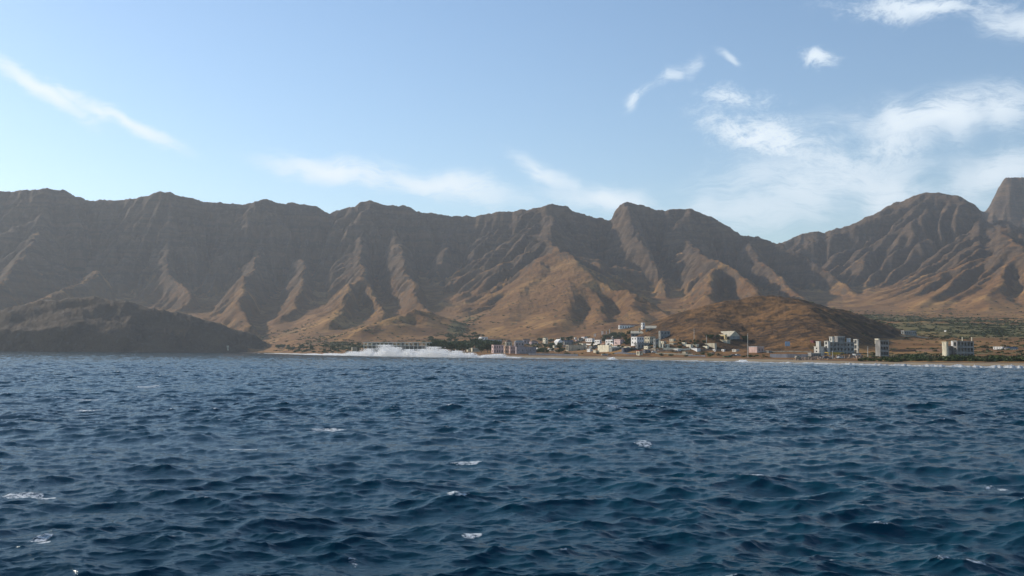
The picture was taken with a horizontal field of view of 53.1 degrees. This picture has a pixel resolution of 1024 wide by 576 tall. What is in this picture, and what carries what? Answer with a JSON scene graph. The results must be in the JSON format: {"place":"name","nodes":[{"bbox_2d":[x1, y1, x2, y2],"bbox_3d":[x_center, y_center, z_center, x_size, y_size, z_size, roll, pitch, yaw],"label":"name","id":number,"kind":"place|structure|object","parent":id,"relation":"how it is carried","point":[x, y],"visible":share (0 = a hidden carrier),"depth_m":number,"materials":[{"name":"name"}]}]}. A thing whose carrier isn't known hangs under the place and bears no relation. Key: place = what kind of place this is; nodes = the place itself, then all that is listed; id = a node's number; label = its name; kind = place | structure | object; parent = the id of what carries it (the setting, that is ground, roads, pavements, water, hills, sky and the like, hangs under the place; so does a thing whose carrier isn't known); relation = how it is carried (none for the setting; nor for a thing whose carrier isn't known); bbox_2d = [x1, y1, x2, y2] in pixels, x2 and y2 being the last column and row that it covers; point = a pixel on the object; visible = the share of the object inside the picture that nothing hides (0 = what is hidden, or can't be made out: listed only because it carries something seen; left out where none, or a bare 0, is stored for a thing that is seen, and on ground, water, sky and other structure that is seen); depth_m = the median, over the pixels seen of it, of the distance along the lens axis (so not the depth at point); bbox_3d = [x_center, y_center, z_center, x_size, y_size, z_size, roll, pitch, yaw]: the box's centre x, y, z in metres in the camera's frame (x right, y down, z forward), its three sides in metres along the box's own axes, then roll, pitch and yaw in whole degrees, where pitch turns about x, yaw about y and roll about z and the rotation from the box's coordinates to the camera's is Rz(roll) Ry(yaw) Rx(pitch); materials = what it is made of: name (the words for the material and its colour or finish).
{"place":"outdoors","nodes":[
{"label":"outdoors","id":0,"kind":"place"},
{"bbox_2d":[0,296,269,352],"bbox_3d":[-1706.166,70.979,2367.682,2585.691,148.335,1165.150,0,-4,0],"label":"headland","id":1,"kind":"structure","parent":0,"point":[89,324],"depth_m":2079.94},
{"bbox_2d":[0,188,1014,335],"bbox_3d":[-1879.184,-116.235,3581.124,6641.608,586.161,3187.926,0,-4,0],"label":"mountain ridge","id":2,"kind":"structure","parent":0,"point":[254,264],"depth_m":3590.83,"materials":[{"name":"brown stone"}]},
{"bbox_2d":[0,351,1023,575],"bbox_3d":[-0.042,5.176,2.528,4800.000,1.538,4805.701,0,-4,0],"label":"sea","id":3,"kind":"structure","parent":0,"point":[176,464],"depth_m":45.90,"materials":[{"name":"liquid"}]},
{"bbox_2d":[300,345,746,361],"bbox_3d":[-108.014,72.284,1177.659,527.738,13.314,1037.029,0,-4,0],"label":"sea spray","id":4,"kind":"object","parent":3,"relation":"on","point":[393,351],"visible":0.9,"depth_m":1072.38,"materials":[{"name":"white liquid"}]},
{"bbox_2d":[265,353,1023,367],"bbox_3d":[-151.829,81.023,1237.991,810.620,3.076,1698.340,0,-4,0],"label":"surf","id":5,"kind":"structure","parent":3,"relation":"on","point":[977,366],"depth_m":530.00,"materials":[{"name":"white liquid"}]},
{"bbox_2d":[0,0,1023,243],"label":"sky","id":6,"kind":"structure","parent":0,"point":[775,121],"materials":[{"name":"blue"}]},
{"bbox_2d":[129,290,1023,362],"bbox_3d":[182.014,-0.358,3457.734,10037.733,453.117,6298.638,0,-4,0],"label":"coastal plain","id":7,"kind":"structure","parent":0,"point":[855,303],"depth_m":2017.82,"materials":[{"name":"brown soil"}]},
{"bbox_2d":[363,342,431,351],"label":"building frame","id":8,"kind":"object","parent":7,"relation":"on","point":[402,345],"visible":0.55,"depth_m":1312.86,"materials":[{"name":"grey concrete"}]},
{"bbox_2d":[428,341,437,348],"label":"tree","id":9,"kind":"object","parent":7,"relation":"on","point":[431,345],"visible":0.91,"depth_m":1302.54,"materials":[{"name":"green plant"}]},
{"bbox_2d":[438,341,450,348],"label":"tree","id":10,"kind":"object","parent":7,"relation":"on","point":[441,345],"visible":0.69,"depth_m":1235.27,"materials":[{"name":"green plant"}]},
{"bbox_2d":[444,341,457,351],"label":"tree","id":11,"kind":"object","parent":7,"relation":"on","point":[449,345],"visible":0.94,"depth_m":1187.68,"materials":[{"name":"green plant"}]},
{"bbox_2d":[456,342,471,352],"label":"tree","id":12,"kind":"object","parent":7,"relation":"on","point":[463,346],"visible":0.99,"depth_m":1160.91,"materials":[{"name":"green plant"}]},
{"bbox_2d":[471,348,479,351],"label":"beach hut","id":13,"kind":"object","parent":7,"relation":"on","point":[474,350],"visible":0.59,"depth_m":1199.96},
{"bbox_2d":[475,344,486,352],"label":"tree","id":14,"kind":"object","parent":7,"relation":"on","point":[481,347],"visible":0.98,"depth_m":1140.59,"materials":[{"name":"green plant"}]},
{"bbox_2d":[481,341,492,351],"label":"tree","id":15,"kind":"object","parent":7,"relation":"on","point":[489,345],"visible":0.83,"depth_m":1147.48,"materials":[{"name":"green plant"}]},
{"bbox_2d":[492,345,503,352],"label":"apartment block","id":16,"kind":"structure","parent":7,"relation":"on","point":[497,348],"depth_m":1110.43,"materials":[{"name":"pink concrete"}]},
{"bbox_2d":[504,346,508,352],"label":"apartment block","id":17,"kind":"structure","parent":7,"relation":"on","point":[506,349],"depth_m":1098.08,"materials":[{"name":"beige concrete"}]},
{"bbox_2d":[505,340,511,345],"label":"cottage","id":18,"kind":"structure","parent":7,"relation":"on","point":[508,342],"depth_m":1488.24,"materials":[{"name":"beige concrete"}]},
{"bbox_2d":[509,346,515,353],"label":"apartment block","id":19,"kind":"structure","parent":7,"relation":"on","point":[511,349],"depth_m":1080.29,"materials":[{"name":"pink concrete"}]},
{"bbox_2d":[514,340,523,346],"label":"cottage","id":20,"kind":"structure","parent":7,"relation":"on","point":[518,343],"depth_m":1470.69,"materials":[{"name":"concrete"}]},
{"bbox_2d":[515,347,535,353],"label":"apartment block","id":21,"kind":"structure","parent":7,"relation":"on","point":[523,350],"depth_m":1064.60,"materials":[{"name":"grey concrete"}]},
{"bbox_2d":[523,339,529,343],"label":"cottage","id":22,"kind":"structure","parent":7,"relation":"on","point":[526,341],"depth_m":1571.98,"materials":[{"name":"pink concrete"}]},
{"bbox_2d":[529,353,577,355],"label":"boundary wall","id":23,"kind":"structure","parent":7,"relation":"on","point":[553,354],"depth_m":982.83,"materials":[{"name":"concrete"}]},
{"bbox_2d":[554,338,562,344],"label":"chapel","id":24,"kind":"structure","parent":7,"relation":"on","point":[556,341],"depth_m":1463.76,"materials":[{"name":"white concrete"}]},
{"bbox_2d":[563,340,573,344],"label":"long house","id":25,"kind":"structure","parent":7,"relation":"on","point":[566,342],"depth_m":1450.86,"materials":[{"name":"stone"}]},
{"bbox_2d":[566,345,587,350],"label":"arcade ruin","id":26,"kind":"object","parent":7,"relation":"on","point":[574,347],"visible":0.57,"depth_m":1141.85,"materials":[{"name":"grey concrete"}]},
{"bbox_2d":[586,338,594,341],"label":"terrace house","id":27,"kind":"structure","parent":7,"relation":"on","point":[590,340],"depth_m":1542.74,"materials":[{"name":"white concrete"}]},
{"bbox_2d":[598,345,611,351],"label":"warehouse","id":28,"kind":"structure","parent":7,"relation":"on","point":[603,348],"depth_m":1008.26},
{"bbox_2d":[609,347,622,351],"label":"warehouse","id":29,"kind":"structure","parent":7,"relation":"on","point":[611,349],"depth_m":992.24,"materials":[{"name":"white concrete"}]},
{"bbox_2d":[614,352,635,353],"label":"boundary wall","id":30,"kind":"structure","parent":7,"relation":"on","point":[623,353],"depth_m":912.53,"materials":[{"name":"concrete"}]},
{"bbox_2d":[622,348,635,351],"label":"warehouse","id":31,"kind":"structure","parent":7,"relation":"on","point":[625,349],"depth_m":920.94,"materials":[{"name":"stone"}]},
{"bbox_2d":[240,282,1023,357],"bbox_3d":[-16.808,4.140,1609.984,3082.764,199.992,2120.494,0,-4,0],"label":"scrub","id":32,"kind":"object","parent":7,"relation":"on","point":[997,332],"visible":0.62,"depth_m":1601.60,"materials":[{"name":"green plant"}]},
{"bbox_2d":[642,349,678,351],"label":"boundary wall","id":33,"kind":"structure","parent":7,"relation":"on","point":[661,350],"depth_m":883.02,"materials":[{"name":"grey concrete"}]},
{"bbox_2d":[655,353,692,354],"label":"boundary wall","id":34,"kind":"structure","parent":7,"relation":"on","point":[676,353],"depth_m":861.67,"materials":[{"name":"grey concrete"}]},
{"bbox_2d":[663,348,689,349],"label":"boundary wall","id":35,"kind":"structure","parent":7,"relation":"on","point":[676,348],"depth_m":881.93,"materials":[{"name":"grey concrete"}]},
{"bbox_2d":[749,346,763,352],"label":"shed","id":36,"kind":"structure","parent":7,"relation":"on","point":[756,349],"depth_m":817.65,"materials":[{"name":"pink concrete"}]},
{"bbox_2d":[763,351,811,352],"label":"boundary wall","id":37,"kind":"structure","parent":7,"relation":"on","point":[791,351],"depth_m":801.71,"materials":[{"name":"grey concrete"}]},
{"bbox_2d":[770,354,807,357],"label":"boundary wall","id":38,"kind":"structure","parent":7,"relation":"on","point":[785,355],"depth_m":715.53,"materials":[{"name":"concrete"}]},
{"bbox_2d":[808,353,820,356],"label":"block","id":39,"kind":"structure","parent":7,"relation":"on","point":[814,354],"depth_m":715.31,"materials":[{"name":"concrete"}]},
{"bbox_2d":[814,346,823,355],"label":"unfinished block","id":40,"kind":"structure","parent":7,"relation":"on","point":[818,349],"depth_m":746.94,"materials":[{"name":"concrete"}]},
{"bbox_2d":[824,341,829,354],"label":"unfinished block","id":41,"kind":"structure","parent":7,"relation":"on","point":[827,344],"depth_m":769.46,"materials":[{"name":"concrete"}]},
{"bbox_2d":[794,355,862,359],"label":"building rubble","id":42,"kind":"object","parent":7,"relation":"on","point":[830,357],"visible":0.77,"depth_m":671.06,"materials":[{"name":"grey concrete"}]},
{"bbox_2d":[824,352,843,355],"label":"canopy","id":43,"kind":"object","parent":7,"relation":"on","point":[837,353],"visible":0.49,"depth_m":736.46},
{"bbox_2d":[830,342,854,354],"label":"unfinished block","id":44,"kind":"structure","parent":7,"relation":"on","point":[845,347],"depth_m":779.15,"materials":[{"name":"concrete"}]},
{"bbox_2d":[834,336,844,341],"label":"rooftop room","id":45,"kind":"object","parent":44,"relation":"on","point":[839,338],"visible":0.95,"depth_m":784.51,"materials":[{"name":"concrete"}]},
{"bbox_2d":[853,339,858,352],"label":"unfinished block","id":46,"kind":"structure","parent":7,"relation":"on","point":[856,346],"depth_m":791.05,"materials":[{"name":"concrete"}]},
{"bbox_2d":[875,340,888,355],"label":"unfinished tower","id":47,"kind":"structure","parent":7,"relation":"on","point":[881,347],"depth_m":701.29,"materials":[{"name":"concrete"}]},
{"bbox_2d":[889,357,901,361],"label":"shrub","id":48,"kind":"object","parent":7,"relation":"on","point":[895,359],"visible":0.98,"depth_m":575.42,"materials":[{"name":"green plant"}]},
{"bbox_2d":[901,331,915,334],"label":"farmhouse","id":49,"kind":"object","parent":7,"relation":"on","point":[908,332],"visible":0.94,"depth_m":1095.15,"materials":[{"name":"grey glass"}]},
{"bbox_2d":[892,349,940,351],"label":"boundary wall","id":50,"kind":"structure","parent":7,"relation":"on","point":[913,350],"depth_m":813.79,"materials":[{"name":"grey concrete"}]},
{"bbox_2d":[928,354,943,360],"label":"shrub","id":51,"kind":"object","parent":7,"relation":"on","point":[936,356],"visible":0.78,"depth_m":570.13,"materials":[{"name":"green plant"}]},
{"bbox_2d":[942,342,947,356],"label":"unfinished tower","id":52,"kind":"structure","parent":7,"relation":"on","point":[944,348],"depth_m":639.83,"materials":[{"name":"beige concrete"}]},
{"bbox_2d":[941,357,957,360],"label":"shrub","id":53,"kind":"object","parent":7,"relation":"on","point":[947,359],"visible":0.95,"depth_m":556.95,"materials":[{"name":"green plant"}]},
{"bbox_2d":[948,346,952,355],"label":"frame building","id":54,"kind":"structure","parent":7,"relation":"on","point":[950,350],"depth_m":642.56,"materials":[{"name":"concrete"}]},
{"bbox_2d":[950,354,960,360],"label":"shrub","id":55,"kind":"object","parent":7,"relation":"on","point":[955,357],"visible":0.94,"depth_m":557.07,"materials":[{"name":"green plant"}]},
{"bbox_2d":[953,337,973,355],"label":"frame building","id":56,"kind":"structure","parent":7,"relation":"on","point":[963,348],"depth_m":642.52,"materials":[{"name":"concrete"}]},
{"bbox_2d":[956,355,974,360],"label":"shrub","id":57,"kind":"object","parent":7,"relation":"on","point":[971,356],"visible":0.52,"depth_m":553.11,"materials":[{"name":"green plant"}]},
{"bbox_2d":[968,358,978,361],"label":"shrub","id":58,"kind":"object","parent":7,"relation":"on","point":[973,360],"visible":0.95,"depth_m":543.72,"materials":[{"name":"green plant"}]},
{"bbox_2d":[983,357,997,361],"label":"shrub","id":59,"kind":"object","parent":7,"relation":"on","point":[989,359],"visible":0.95,"depth_m":533.44,"materials":[{"name":"green plant"}]},
{"bbox_2d":[1003,356,1018,361],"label":"shrub","id":60,"kind":"object","parent":7,"relation":"on","point":[1012,357],"visible":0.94,"depth_m":526.21,"materials":[{"name":"green plant"}]},
{"bbox_2d":[1004,358,1020,361],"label":"shrub","id":61,"kind":"object","parent":7,"relation":"on","point":[1010,360],"visible":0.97,"depth_m":525.00,"materials":[{"name":"green plant"}]},
{"bbox_2d":[299,353,1023,365],"bbox_3d":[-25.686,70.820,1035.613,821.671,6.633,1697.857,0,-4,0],"label":"beach","id":62,"kind":"structure","parent":0,"point":[789,360],"depth_m":678.37,"materials":[{"name":"beige sand"}]},
{"bbox_2d":[597,295,917,350],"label":"hill","id":63,"kind":"structure","parent":0,"point":[772,323],"depth_m":988.55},
{"bbox_2d":[605,340,613,344],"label":"terrace house","id":64,"kind":"structure","parent":63,"relation":"on","point":[607,342],"depth_m":1069.94,"materials":[{"name":"paint"}]},
{"bbox_2d":[614,339,624,344],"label":"villa","id":65,"kind":"object","parent":63,"relation":"on","point":[618,341],"visible":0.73,"depth_m":1033.87,"materials":[{"name":"pink paint"}]},
{"bbox_2d":[618,324,639,328],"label":"villa","id":66,"kind":"object","parent":63,"relation":"on","point":[621,326],"visible":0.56,"depth_m":1752.48,"materials":[{"name":"concrete"}]},
{"bbox_2d":[630,331,642,336],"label":"villa","id":67,"kind":"object","parent":63,"relation":"on","point":[633,333],"visible":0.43,"depth_m":1041.98,"materials":[{"name":"white concrete"}]},
{"bbox_2d":[631,337,643,345],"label":"villa","id":68,"kind":"object","parent":63,"relation":"on","point":[634,340],"visible":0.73,"depth_m":978.37,"materials":[{"name":"white concrete"}]},
{"bbox_2d":[636,343,652,348],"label":"block house","id":69,"kind":"structure","parent":63,"relation":"on","point":[640,345],"depth_m":924.35,"materials":[{"name":"white concrete"}]},
{"bbox_2d":[644,337,654,342],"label":"villa","id":70,"kind":"object","parent":63,"relation":"on","point":[648,339],"visible":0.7,"depth_m":935.88,"materials":[{"name":"beige concrete"}]},
{"bbox_2d":[645,326,656,331],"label":"villa","id":71,"kind":"object","parent":63,"relation":"on","point":[647,328],"visible":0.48,"depth_m":1042.35,"materials":[{"name":"white glass"}]},
{"bbox_2d":[653,339,658,347],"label":"block house","id":72,"kind":"structure","parent":63,"relation":"on","point":[655,342],"depth_m":899.82,"materials":[{"name":"white concrete"}]},
{"bbox_2d":[659,331,669,339],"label":"block house","id":73,"kind":"structure","parent":63,"relation":"on","point":[663,334],"depth_m":967.85,"materials":[{"name":"grey concrete"}]},
{"bbox_2d":[704,343,716,348],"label":"warehouse","id":74,"kind":"structure","parent":63,"relation":"on","point":[713,345],"depth_m":879.02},
{"bbox_2d":[721,331,739,339],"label":"hall","id":75,"kind":"structure","parent":63,"relation":"on","point":[731,335],"depth_m":908.74,"materials":[{"name":"white glass"}]},
{"bbox_2d":[783,177,1023,301],"bbox_3d":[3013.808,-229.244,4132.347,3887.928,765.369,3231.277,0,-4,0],"label":"mountain","id":76,"kind":"structure","parent":0,"point":[939,247],"depth_m":3663.43,"materials":[{"name":"brown stone"}]}
]}

